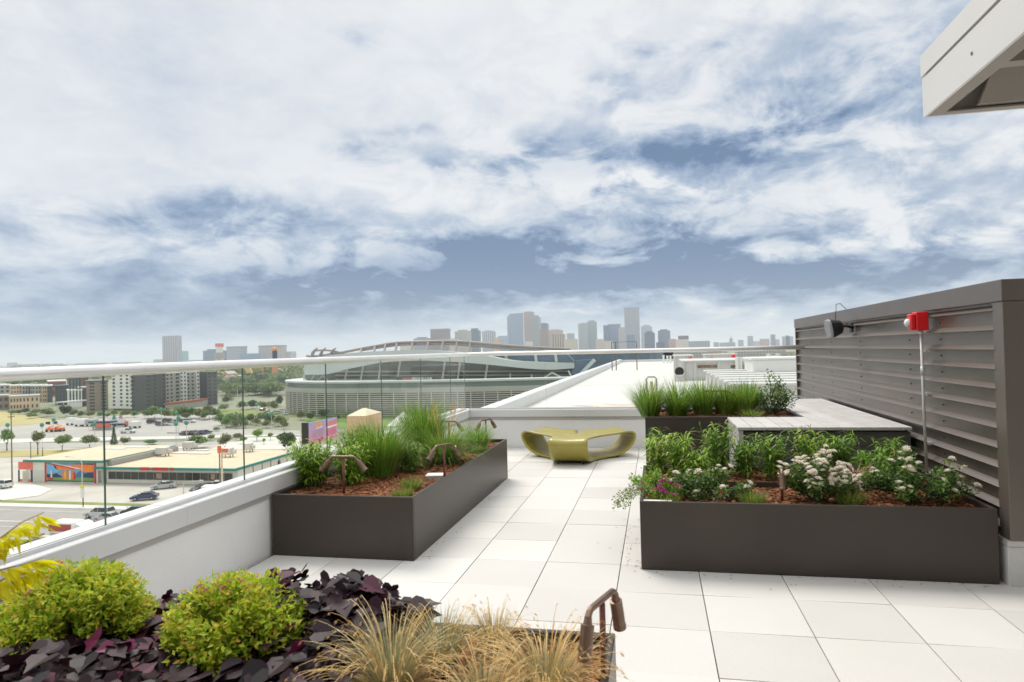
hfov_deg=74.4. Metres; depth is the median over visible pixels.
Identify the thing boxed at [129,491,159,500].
parked car
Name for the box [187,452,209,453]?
skylight
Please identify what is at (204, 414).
tree
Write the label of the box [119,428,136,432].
pickup truck
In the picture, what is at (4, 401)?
apartment block
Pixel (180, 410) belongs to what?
tree
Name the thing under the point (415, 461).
ornamental grass
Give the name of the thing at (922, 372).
conduit
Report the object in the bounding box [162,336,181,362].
office tower
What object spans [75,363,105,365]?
building
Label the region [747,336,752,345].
office tower
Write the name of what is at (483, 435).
ornamental grass
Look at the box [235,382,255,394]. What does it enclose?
tree
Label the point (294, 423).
ground
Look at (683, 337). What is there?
office tower
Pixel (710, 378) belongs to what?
rooftop unit
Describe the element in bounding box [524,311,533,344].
office tower
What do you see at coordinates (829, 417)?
counter
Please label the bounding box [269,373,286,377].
tree
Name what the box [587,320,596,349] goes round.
office tower
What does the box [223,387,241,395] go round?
tree
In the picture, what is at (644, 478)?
green cushion plant
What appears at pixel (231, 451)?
rooftop cooler
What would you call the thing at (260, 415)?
tree
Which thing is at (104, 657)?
purple vine
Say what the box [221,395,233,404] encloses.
tree
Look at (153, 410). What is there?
tree
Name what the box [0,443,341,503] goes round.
lot
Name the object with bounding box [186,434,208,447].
tree
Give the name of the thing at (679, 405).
ornamental grass
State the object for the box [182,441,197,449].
rooftop cooler
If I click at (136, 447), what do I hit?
skylight
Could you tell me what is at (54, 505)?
pavement
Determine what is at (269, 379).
tree
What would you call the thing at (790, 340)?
office tower
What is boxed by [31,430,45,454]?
tree
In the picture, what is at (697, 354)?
building
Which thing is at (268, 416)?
tree
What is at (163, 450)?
rooftop cooler
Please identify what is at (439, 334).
office tower
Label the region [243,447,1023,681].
terrace floor
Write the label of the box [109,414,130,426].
billboard truck
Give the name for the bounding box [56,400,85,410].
open shelter
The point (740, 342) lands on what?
office tower
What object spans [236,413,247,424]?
tree
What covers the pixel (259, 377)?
tree
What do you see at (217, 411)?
tree
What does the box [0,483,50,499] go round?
lot patch
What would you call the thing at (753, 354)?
building
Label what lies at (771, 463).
leafy plant
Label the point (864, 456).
leafy plant
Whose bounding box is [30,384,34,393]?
apartment block
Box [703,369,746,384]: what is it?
rooftop unit
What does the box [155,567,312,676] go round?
lime shrub
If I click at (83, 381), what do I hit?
apartment block
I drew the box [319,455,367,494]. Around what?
garden light
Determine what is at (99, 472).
side door
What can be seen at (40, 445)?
street
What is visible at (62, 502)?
lawn strip
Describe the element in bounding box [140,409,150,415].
tree
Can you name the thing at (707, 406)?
ornamental grass
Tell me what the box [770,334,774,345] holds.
office tower
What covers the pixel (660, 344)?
office tower
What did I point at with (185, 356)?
office tower
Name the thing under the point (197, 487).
parked car
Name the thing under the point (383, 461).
ornamental grass
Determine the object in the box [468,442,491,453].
ornamental grass
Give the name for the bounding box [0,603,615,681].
planter box
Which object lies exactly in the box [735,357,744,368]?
louvre fin unit
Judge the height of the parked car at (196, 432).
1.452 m
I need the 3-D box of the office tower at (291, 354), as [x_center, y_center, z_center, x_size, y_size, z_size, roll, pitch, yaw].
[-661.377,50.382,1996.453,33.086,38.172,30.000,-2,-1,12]
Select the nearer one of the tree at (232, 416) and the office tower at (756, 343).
the tree at (232, 416)
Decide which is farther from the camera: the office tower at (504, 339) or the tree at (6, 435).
the office tower at (504, 339)
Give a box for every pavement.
[0,434,301,442]
[0,503,130,508]
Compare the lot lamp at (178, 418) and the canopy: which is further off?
the lot lamp at (178, 418)
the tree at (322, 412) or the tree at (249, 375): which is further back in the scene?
the tree at (249, 375)
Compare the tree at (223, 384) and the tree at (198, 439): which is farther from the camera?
the tree at (223, 384)
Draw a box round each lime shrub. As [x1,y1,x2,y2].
[0,554,160,644]
[0,616,69,680]
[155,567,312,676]
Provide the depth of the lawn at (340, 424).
263.25 m
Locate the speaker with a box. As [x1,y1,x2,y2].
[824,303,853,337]
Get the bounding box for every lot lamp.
[176,416,179,437]
[269,412,272,432]
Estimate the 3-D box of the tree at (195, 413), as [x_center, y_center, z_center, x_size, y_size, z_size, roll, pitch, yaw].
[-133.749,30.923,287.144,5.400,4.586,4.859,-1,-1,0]
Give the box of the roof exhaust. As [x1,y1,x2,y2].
[674,366,684,380]
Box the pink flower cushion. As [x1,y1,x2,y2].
[639,475,683,499]
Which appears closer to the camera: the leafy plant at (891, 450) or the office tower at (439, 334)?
the leafy plant at (891, 450)
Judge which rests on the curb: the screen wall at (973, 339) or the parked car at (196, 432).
the screen wall at (973, 339)
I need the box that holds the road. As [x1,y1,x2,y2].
[0,506,121,538]
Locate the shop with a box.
[18,445,298,483]
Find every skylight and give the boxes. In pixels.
[124,446,148,447]
[169,452,187,453]
[187,449,209,450]
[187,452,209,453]
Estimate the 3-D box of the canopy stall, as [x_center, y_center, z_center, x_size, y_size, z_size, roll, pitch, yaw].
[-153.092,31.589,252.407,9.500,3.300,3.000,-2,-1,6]
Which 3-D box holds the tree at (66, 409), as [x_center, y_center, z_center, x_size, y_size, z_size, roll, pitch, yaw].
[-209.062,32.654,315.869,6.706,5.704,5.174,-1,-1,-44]
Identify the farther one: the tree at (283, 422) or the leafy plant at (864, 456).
the tree at (283, 422)
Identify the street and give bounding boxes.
[0,438,328,449]
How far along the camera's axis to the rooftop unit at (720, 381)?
18.21 m
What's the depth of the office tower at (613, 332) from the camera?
2327.70 m
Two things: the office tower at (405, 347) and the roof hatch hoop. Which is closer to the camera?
the roof hatch hoop
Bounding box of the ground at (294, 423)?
[0,349,795,505]
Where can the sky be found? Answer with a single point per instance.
(304, 176)
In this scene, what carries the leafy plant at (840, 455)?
on the planter box at (886, 536)
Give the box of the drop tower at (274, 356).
[272,347,277,372]
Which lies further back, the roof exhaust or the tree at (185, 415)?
the tree at (185, 415)
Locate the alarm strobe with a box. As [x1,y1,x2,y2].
[904,311,928,330]
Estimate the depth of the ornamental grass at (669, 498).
5.46 m
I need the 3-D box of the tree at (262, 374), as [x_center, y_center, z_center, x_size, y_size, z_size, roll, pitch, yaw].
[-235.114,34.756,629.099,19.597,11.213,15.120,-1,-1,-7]
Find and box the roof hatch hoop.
[646,376,657,393]
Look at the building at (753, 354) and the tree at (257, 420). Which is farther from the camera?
the building at (753, 354)
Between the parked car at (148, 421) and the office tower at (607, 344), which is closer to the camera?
the parked car at (148, 421)
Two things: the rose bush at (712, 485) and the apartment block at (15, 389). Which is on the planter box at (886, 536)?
the rose bush at (712, 485)
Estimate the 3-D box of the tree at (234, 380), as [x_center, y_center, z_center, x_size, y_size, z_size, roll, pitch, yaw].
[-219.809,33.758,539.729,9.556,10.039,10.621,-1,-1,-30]
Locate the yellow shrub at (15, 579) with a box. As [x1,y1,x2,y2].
[0,512,63,606]
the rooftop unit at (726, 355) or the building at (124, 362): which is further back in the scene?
the building at (124, 362)
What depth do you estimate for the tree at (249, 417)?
259.13 m
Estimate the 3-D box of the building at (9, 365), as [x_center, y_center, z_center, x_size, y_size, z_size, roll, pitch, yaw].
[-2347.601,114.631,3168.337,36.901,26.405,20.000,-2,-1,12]
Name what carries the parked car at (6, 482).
on the lot patch
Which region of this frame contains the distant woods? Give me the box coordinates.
[0,362,303,379]
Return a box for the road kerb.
[1,506,124,509]
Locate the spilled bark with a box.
[429,497,985,589]
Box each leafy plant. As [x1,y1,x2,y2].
[274,435,345,488]
[319,438,375,486]
[333,425,381,455]
[389,440,433,472]
[640,427,672,473]
[654,431,695,476]
[675,441,712,477]
[698,419,739,473]
[719,435,764,478]
[749,430,794,479]
[781,424,833,469]
[818,429,866,472]
[845,447,896,483]
[868,436,919,479]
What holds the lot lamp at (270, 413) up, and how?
on the parking lot at (26, 431)
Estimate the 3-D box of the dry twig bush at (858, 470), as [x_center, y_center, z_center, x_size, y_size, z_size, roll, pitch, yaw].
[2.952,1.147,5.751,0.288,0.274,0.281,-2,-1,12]
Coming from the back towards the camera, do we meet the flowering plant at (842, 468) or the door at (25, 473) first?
the door at (25, 473)
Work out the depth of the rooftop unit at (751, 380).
15.77 m
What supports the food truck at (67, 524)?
on the road
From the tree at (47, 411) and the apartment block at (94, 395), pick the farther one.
the apartment block at (94, 395)
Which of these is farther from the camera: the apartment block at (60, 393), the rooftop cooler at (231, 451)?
the apartment block at (60, 393)
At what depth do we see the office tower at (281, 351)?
1938.27 m
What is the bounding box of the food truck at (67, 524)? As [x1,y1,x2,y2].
[48,518,92,534]
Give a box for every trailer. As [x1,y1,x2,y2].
[66,417,77,424]
[74,418,88,426]
[85,419,97,426]
[128,421,140,427]
[201,484,214,488]
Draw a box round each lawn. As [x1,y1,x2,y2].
[0,449,80,456]
[110,408,304,416]
[303,416,391,427]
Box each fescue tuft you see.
[284,593,486,681]
[368,594,514,681]
[414,634,553,681]
[445,595,550,665]
[461,603,633,681]
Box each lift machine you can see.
[45,422,57,431]
[53,421,64,431]
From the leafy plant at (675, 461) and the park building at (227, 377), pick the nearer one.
the leafy plant at (675, 461)
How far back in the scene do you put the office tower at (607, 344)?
1984.46 m
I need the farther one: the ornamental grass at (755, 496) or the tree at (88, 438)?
the tree at (88, 438)
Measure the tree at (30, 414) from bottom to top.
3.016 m
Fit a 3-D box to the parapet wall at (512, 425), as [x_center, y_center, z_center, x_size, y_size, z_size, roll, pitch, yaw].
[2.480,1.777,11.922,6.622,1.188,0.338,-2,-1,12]
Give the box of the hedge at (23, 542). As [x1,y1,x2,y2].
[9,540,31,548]
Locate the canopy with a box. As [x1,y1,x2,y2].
[920,0,1023,117]
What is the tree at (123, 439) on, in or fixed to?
on the street
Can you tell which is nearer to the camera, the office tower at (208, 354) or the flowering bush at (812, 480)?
the flowering bush at (812, 480)
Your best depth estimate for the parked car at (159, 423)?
260.96 m
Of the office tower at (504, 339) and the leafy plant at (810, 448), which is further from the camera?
the office tower at (504, 339)
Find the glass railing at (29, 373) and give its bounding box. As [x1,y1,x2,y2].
[0,345,805,564]
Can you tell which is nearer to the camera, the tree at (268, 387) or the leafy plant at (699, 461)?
the leafy plant at (699, 461)
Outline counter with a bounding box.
[727,399,912,467]
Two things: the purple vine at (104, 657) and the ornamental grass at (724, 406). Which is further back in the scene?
the ornamental grass at (724, 406)
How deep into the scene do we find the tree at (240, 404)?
330.29 m
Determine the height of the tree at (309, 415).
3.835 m
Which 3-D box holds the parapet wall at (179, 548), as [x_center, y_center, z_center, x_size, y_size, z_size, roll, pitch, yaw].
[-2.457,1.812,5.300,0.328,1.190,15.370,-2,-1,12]
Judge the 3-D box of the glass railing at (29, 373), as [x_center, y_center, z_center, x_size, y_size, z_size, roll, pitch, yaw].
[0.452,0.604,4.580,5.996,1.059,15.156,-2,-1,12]
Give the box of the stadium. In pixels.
[285,340,672,416]
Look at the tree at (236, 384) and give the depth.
464.71 m
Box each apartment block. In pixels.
[0,384,10,393]
[0,394,9,409]
[9,394,39,410]
[10,384,21,394]
[21,384,28,394]
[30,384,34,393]
[34,384,41,401]
[41,384,47,401]
[47,379,65,395]
[47,384,52,401]
[54,384,68,404]
[67,377,82,388]
[67,377,82,406]
[77,386,86,405]
[82,377,88,385]
[85,379,108,410]
[112,371,217,411]
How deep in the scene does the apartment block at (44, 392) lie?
433.92 m
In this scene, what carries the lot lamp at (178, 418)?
on the pavement at (17, 440)
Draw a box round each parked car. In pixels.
[0,479,13,488]
[83,506,116,517]
[91,511,119,520]
[120,505,145,513]
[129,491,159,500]
[146,419,159,423]
[150,480,176,489]
[155,422,166,425]
[162,418,174,421]
[183,418,196,422]
[189,482,211,491]
[193,430,205,434]
[200,429,212,433]
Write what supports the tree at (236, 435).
on the plaza
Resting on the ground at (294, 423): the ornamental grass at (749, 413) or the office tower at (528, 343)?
the office tower at (528, 343)
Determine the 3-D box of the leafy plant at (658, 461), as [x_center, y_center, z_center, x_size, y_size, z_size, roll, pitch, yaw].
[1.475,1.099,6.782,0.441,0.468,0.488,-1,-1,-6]
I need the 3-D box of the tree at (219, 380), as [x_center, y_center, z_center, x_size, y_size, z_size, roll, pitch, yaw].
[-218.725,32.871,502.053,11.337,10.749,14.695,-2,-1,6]
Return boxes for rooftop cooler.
[155,447,172,455]
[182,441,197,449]
[222,447,236,456]
[244,443,254,451]
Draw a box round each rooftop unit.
[672,354,693,368]
[679,358,734,380]
[702,353,737,357]
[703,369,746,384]
[707,371,795,387]
[710,372,795,389]
[714,374,795,392]
[719,376,795,393]
[723,379,795,388]
[728,381,796,404]
[742,356,795,370]
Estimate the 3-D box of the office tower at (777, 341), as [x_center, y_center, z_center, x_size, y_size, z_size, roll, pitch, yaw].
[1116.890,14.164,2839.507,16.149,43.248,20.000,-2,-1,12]
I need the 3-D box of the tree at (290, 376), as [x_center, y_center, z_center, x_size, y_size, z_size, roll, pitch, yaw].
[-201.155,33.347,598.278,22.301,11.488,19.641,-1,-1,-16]
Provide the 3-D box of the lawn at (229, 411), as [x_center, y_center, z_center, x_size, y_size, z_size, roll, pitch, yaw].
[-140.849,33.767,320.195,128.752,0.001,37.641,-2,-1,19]
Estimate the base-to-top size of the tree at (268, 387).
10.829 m
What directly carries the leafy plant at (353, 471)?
on the planter box at (371, 518)
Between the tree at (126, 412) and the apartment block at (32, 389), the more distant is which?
the apartment block at (32, 389)
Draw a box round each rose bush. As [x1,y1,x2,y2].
[669,461,755,500]
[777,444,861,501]
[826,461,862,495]
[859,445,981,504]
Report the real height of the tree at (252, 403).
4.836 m
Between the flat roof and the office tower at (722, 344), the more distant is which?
the office tower at (722, 344)
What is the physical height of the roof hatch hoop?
0.709 m
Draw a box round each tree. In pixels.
[0,428,15,449]
[6,381,19,383]
[19,408,29,412]
[20,380,33,383]
[25,412,37,416]
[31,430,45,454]
[37,407,55,414]
[54,434,72,449]
[58,405,73,415]
[68,409,78,414]
[76,411,84,417]
[79,434,100,447]
[84,410,94,415]
[110,426,117,443]
[119,437,131,444]
[120,410,131,414]
[131,411,139,417]
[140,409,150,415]
[143,439,157,443]
[146,405,160,417]
[157,408,172,417]
[170,405,190,415]
[180,413,189,417]
[185,406,196,417]
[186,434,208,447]
[193,409,200,418]
[197,405,215,418]
[200,410,209,419]
[212,413,223,421]
[213,408,221,414]
[217,378,224,389]
[217,380,231,395]
[217,432,231,446]
[218,404,228,410]
[220,418,230,427]
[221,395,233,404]
[222,384,235,395]
[222,412,241,425]
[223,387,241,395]
[229,418,240,425]
[231,382,241,394]
[232,378,239,382]
[232,433,242,437]
[234,374,256,379]
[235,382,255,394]
[236,401,249,409]
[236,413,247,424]
[240,420,248,425]
[245,413,254,423]
[247,385,259,395]
[247,400,256,408]
[250,373,268,378]
[250,418,260,422]
[252,429,262,436]
[255,412,267,422]
[256,375,267,380]
[257,388,272,396]
[257,401,269,407]
[259,381,282,396]
[262,419,270,427]
[264,377,275,381]
[264,413,275,421]
[266,401,278,408]
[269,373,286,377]
[269,380,286,391]
[272,415,288,425]
[275,395,283,405]
[276,376,287,385]
[278,431,296,447]
[279,419,288,426]
[280,372,296,378]
[297,411,305,419]
[305,412,314,418]
[317,409,328,415]
[332,413,340,420]
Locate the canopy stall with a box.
[88,420,116,429]
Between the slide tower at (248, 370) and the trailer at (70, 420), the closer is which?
the trailer at (70, 420)
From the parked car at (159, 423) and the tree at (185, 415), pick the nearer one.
the parked car at (159, 423)
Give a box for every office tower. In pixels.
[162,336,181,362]
[182,351,188,361]
[203,349,223,360]
[226,346,246,359]
[240,353,266,359]
[258,345,286,358]
[287,351,295,357]
[400,345,413,349]
[414,337,430,349]
[430,328,450,350]
[449,338,458,351]
[455,330,471,352]
[471,328,480,351]
[482,330,495,351]
[494,337,500,351]
[498,336,508,351]
[507,313,523,351]
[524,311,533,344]
[525,341,532,350]
[531,315,540,345]
[540,329,548,349]
[541,323,548,328]
[549,329,562,346]
[551,334,565,347]
[564,339,577,349]
[567,333,574,338]
[578,323,588,349]
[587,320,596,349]
[596,339,603,349]
[603,325,609,340]
[604,341,612,348]
[608,324,620,348]
[618,327,625,348]
[624,307,639,348]
[627,335,634,348]
[641,325,651,348]
[644,331,654,348]
[656,342,664,347]
[658,329,669,347]
[669,339,675,347]
[676,339,688,347]
[678,336,688,339]
[688,341,709,347]
[719,342,727,346]
[738,340,743,345]
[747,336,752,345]
[753,341,759,345]
[760,339,769,345]
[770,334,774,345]
[775,339,779,344]
[782,336,792,344]
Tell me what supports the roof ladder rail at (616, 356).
on the flat roof
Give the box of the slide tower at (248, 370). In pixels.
[244,368,252,373]
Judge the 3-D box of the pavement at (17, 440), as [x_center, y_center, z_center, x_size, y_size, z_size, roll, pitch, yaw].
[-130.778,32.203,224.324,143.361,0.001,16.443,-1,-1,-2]
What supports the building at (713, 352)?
on the ground at (294, 423)
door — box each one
[22,471,28,481]
[34,470,43,481]
[98,471,101,482]
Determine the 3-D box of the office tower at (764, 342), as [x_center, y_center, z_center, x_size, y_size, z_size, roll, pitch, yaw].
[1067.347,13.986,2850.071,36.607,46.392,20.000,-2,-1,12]
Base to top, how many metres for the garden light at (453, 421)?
0.410 m
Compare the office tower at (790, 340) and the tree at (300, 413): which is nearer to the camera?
the tree at (300, 413)
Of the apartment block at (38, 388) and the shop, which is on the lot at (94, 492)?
the shop
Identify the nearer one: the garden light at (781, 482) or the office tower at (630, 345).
the garden light at (781, 482)
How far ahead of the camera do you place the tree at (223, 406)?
323.08 m
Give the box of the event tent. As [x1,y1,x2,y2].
[347,408,381,440]
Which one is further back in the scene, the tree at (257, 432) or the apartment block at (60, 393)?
the apartment block at (60, 393)
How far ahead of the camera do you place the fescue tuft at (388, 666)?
2.51 m
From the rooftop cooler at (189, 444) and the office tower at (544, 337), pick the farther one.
the office tower at (544, 337)
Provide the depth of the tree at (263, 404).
326.62 m
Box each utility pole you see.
[10,412,14,480]
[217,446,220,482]
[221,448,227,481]
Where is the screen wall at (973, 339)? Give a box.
[794,278,1023,541]
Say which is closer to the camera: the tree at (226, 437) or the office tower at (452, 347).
the tree at (226, 437)
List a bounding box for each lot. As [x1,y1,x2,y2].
[0,414,299,437]
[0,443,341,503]
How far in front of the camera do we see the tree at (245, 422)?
245.31 m
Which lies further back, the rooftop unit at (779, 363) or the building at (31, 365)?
the building at (31, 365)
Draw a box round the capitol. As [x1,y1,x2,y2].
[727,337,734,346]
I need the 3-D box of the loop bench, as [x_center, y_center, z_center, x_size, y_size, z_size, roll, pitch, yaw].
[1.031,1.682,10.861,1.908,0.423,1.594,-2,-1,12]
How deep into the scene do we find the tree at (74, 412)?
314.24 m
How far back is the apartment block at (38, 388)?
436.65 m
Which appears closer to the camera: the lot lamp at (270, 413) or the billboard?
the billboard
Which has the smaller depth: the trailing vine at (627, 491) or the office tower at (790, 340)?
the trailing vine at (627, 491)
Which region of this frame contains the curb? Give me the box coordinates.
[998,534,1023,586]
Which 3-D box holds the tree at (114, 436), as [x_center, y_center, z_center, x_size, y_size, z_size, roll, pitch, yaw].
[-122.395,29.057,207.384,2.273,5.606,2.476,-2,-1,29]
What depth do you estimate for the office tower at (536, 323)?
2385.33 m
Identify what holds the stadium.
on the ground at (294, 423)
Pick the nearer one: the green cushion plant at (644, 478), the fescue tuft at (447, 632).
the fescue tuft at (447, 632)
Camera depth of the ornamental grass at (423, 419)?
8.07 m
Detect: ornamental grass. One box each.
[329,414,422,477]
[380,394,455,457]
[389,486,416,496]
[395,442,441,471]
[395,475,427,489]
[402,400,492,470]
[458,420,500,449]
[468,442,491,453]
[623,378,673,417]
[647,378,707,416]
[654,493,681,500]
[680,377,728,414]
[706,381,745,414]
[724,378,771,413]
[735,487,770,502]
[736,408,765,415]
[824,488,872,504]
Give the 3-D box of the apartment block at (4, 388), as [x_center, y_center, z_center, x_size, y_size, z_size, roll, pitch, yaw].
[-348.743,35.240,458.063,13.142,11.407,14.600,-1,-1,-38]
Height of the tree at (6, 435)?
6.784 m
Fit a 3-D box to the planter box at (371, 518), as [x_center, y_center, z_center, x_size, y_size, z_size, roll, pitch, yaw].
[-1.101,1.631,7.683,1.332,0.539,3.705,-2,-1,12]
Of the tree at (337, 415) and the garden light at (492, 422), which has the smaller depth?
the garden light at (492, 422)
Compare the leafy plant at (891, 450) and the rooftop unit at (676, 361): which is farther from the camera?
the rooftop unit at (676, 361)
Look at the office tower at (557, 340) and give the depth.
2167.18 m
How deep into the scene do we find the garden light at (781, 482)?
5.42 m
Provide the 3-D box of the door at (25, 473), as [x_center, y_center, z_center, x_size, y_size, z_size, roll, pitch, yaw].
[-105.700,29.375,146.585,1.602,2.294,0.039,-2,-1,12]
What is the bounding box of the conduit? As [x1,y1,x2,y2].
[919,331,932,473]
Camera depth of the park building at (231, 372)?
731.10 m
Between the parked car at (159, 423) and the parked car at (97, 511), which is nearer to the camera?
the parked car at (97, 511)
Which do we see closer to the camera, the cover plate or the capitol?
the cover plate
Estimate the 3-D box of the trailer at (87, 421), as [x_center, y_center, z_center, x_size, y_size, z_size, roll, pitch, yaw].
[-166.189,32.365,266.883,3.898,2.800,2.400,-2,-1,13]
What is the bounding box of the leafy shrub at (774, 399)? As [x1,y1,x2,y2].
[752,369,798,414]
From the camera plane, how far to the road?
114.13 m
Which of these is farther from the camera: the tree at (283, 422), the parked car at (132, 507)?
the tree at (283, 422)
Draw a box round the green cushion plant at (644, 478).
[628,464,674,489]
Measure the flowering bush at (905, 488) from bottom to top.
0.452 m
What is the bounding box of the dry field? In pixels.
[0,412,51,425]
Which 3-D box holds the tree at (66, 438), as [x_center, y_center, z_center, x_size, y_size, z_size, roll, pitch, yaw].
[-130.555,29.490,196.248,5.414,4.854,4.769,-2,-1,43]
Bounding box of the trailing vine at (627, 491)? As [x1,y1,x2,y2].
[612,481,652,511]
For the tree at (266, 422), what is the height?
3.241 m
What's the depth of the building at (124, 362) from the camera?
3030.36 m
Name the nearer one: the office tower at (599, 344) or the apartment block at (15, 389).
the apartment block at (15, 389)
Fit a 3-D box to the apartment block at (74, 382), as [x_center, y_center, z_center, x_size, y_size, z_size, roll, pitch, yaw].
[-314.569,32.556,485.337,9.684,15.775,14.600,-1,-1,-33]
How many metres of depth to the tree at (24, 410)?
337.63 m
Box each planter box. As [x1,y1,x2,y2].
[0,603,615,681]
[272,439,507,560]
[640,465,999,583]
[645,408,801,465]
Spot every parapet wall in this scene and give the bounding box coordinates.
[0,408,470,605]
[469,407,767,448]
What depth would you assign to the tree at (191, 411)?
289.83 m
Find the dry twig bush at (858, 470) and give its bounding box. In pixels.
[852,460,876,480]
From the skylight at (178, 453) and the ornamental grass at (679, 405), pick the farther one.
the skylight at (178, 453)
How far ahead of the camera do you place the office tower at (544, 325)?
2531.51 m
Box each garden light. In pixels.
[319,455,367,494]
[426,443,460,476]
[438,420,463,432]
[475,418,496,437]
[577,588,625,674]
[777,467,785,501]
[848,466,859,492]
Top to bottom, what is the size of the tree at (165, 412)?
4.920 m
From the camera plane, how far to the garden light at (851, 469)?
5.40 m
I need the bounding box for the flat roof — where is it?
[481,358,714,407]
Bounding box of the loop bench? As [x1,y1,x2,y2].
[521,427,635,463]
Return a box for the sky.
[0,0,1023,364]
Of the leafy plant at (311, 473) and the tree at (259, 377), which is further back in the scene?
the tree at (259, 377)
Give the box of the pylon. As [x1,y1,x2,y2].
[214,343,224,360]
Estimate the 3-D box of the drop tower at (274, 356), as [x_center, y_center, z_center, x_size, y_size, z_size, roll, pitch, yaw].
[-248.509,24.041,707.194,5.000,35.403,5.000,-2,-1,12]
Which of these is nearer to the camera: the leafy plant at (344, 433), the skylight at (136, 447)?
the leafy plant at (344, 433)
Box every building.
[7,362,16,367]
[16,364,39,366]
[41,363,63,365]
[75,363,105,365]
[112,362,140,363]
[153,359,162,362]
[221,375,240,379]
[223,371,236,374]
[673,351,705,357]
[706,351,721,353]
[735,351,773,356]
[763,350,785,355]
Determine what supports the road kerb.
on the ground at (294, 423)
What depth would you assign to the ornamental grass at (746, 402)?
8.39 m
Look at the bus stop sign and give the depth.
119.98 m
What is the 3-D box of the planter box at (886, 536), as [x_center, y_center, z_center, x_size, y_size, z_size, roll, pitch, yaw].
[2.436,1.516,5.924,2.532,0.544,1.673,-2,-1,12]
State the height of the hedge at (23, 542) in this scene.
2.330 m
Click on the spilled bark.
(730, 578)
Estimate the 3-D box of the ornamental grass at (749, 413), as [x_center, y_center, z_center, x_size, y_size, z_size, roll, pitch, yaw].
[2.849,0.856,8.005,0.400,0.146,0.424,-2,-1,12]
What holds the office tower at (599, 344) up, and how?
on the ground at (294, 423)
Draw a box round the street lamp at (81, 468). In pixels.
[65,456,82,484]
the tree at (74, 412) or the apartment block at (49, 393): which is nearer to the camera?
the tree at (74, 412)
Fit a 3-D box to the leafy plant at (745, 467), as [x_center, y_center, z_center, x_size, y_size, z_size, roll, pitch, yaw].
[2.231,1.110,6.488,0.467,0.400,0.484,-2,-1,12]
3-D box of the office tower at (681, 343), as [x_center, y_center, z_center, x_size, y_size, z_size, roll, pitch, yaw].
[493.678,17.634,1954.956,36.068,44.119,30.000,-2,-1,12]
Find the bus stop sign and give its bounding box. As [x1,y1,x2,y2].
[80,485,83,505]
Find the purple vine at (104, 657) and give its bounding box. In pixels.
[0,562,441,681]
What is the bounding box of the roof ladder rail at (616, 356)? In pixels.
[611,341,637,370]
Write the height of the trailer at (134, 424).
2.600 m
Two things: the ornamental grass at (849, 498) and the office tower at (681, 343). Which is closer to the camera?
the ornamental grass at (849, 498)
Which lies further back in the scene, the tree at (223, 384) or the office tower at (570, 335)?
the office tower at (570, 335)
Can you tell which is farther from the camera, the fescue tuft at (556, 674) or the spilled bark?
the spilled bark
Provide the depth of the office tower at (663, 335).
2194.95 m
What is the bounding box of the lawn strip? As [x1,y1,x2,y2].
[0,500,150,505]
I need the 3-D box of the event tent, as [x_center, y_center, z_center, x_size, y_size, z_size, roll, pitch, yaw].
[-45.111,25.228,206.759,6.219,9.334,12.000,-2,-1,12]
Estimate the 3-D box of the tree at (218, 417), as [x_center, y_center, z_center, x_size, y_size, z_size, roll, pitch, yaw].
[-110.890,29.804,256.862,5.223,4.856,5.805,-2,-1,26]
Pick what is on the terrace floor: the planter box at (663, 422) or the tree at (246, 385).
the planter box at (663, 422)
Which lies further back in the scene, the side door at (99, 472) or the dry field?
the dry field
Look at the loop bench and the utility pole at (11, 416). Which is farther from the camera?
the utility pole at (11, 416)
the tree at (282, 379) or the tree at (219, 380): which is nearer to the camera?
the tree at (219, 380)
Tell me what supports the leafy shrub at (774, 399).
on the planter box at (663, 422)
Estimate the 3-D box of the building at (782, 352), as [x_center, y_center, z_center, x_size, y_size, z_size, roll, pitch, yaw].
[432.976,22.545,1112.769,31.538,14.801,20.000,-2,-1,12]
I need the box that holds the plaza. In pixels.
[210,436,299,449]
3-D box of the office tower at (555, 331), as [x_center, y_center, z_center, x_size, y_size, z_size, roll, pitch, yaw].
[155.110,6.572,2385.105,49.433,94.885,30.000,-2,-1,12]
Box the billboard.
[301,417,337,453]
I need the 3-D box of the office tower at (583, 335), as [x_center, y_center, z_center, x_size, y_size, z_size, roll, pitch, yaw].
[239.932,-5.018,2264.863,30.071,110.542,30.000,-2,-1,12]
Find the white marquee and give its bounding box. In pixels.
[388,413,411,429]
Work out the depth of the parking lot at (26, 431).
251.49 m
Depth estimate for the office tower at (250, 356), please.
1839.47 m
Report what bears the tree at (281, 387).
on the ground at (294, 423)
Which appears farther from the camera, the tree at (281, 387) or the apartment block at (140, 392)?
the tree at (281, 387)
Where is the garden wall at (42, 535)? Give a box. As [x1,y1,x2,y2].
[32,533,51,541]
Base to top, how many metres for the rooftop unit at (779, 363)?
0.918 m
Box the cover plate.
[425,473,442,479]
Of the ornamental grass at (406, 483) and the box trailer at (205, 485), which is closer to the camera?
the ornamental grass at (406, 483)
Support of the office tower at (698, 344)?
on the ground at (294, 423)
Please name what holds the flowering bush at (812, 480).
on the planter box at (886, 536)
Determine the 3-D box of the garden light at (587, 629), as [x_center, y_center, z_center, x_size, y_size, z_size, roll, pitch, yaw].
[0.345,1.182,2.545,0.052,0.434,0.385,-2,-1,31]

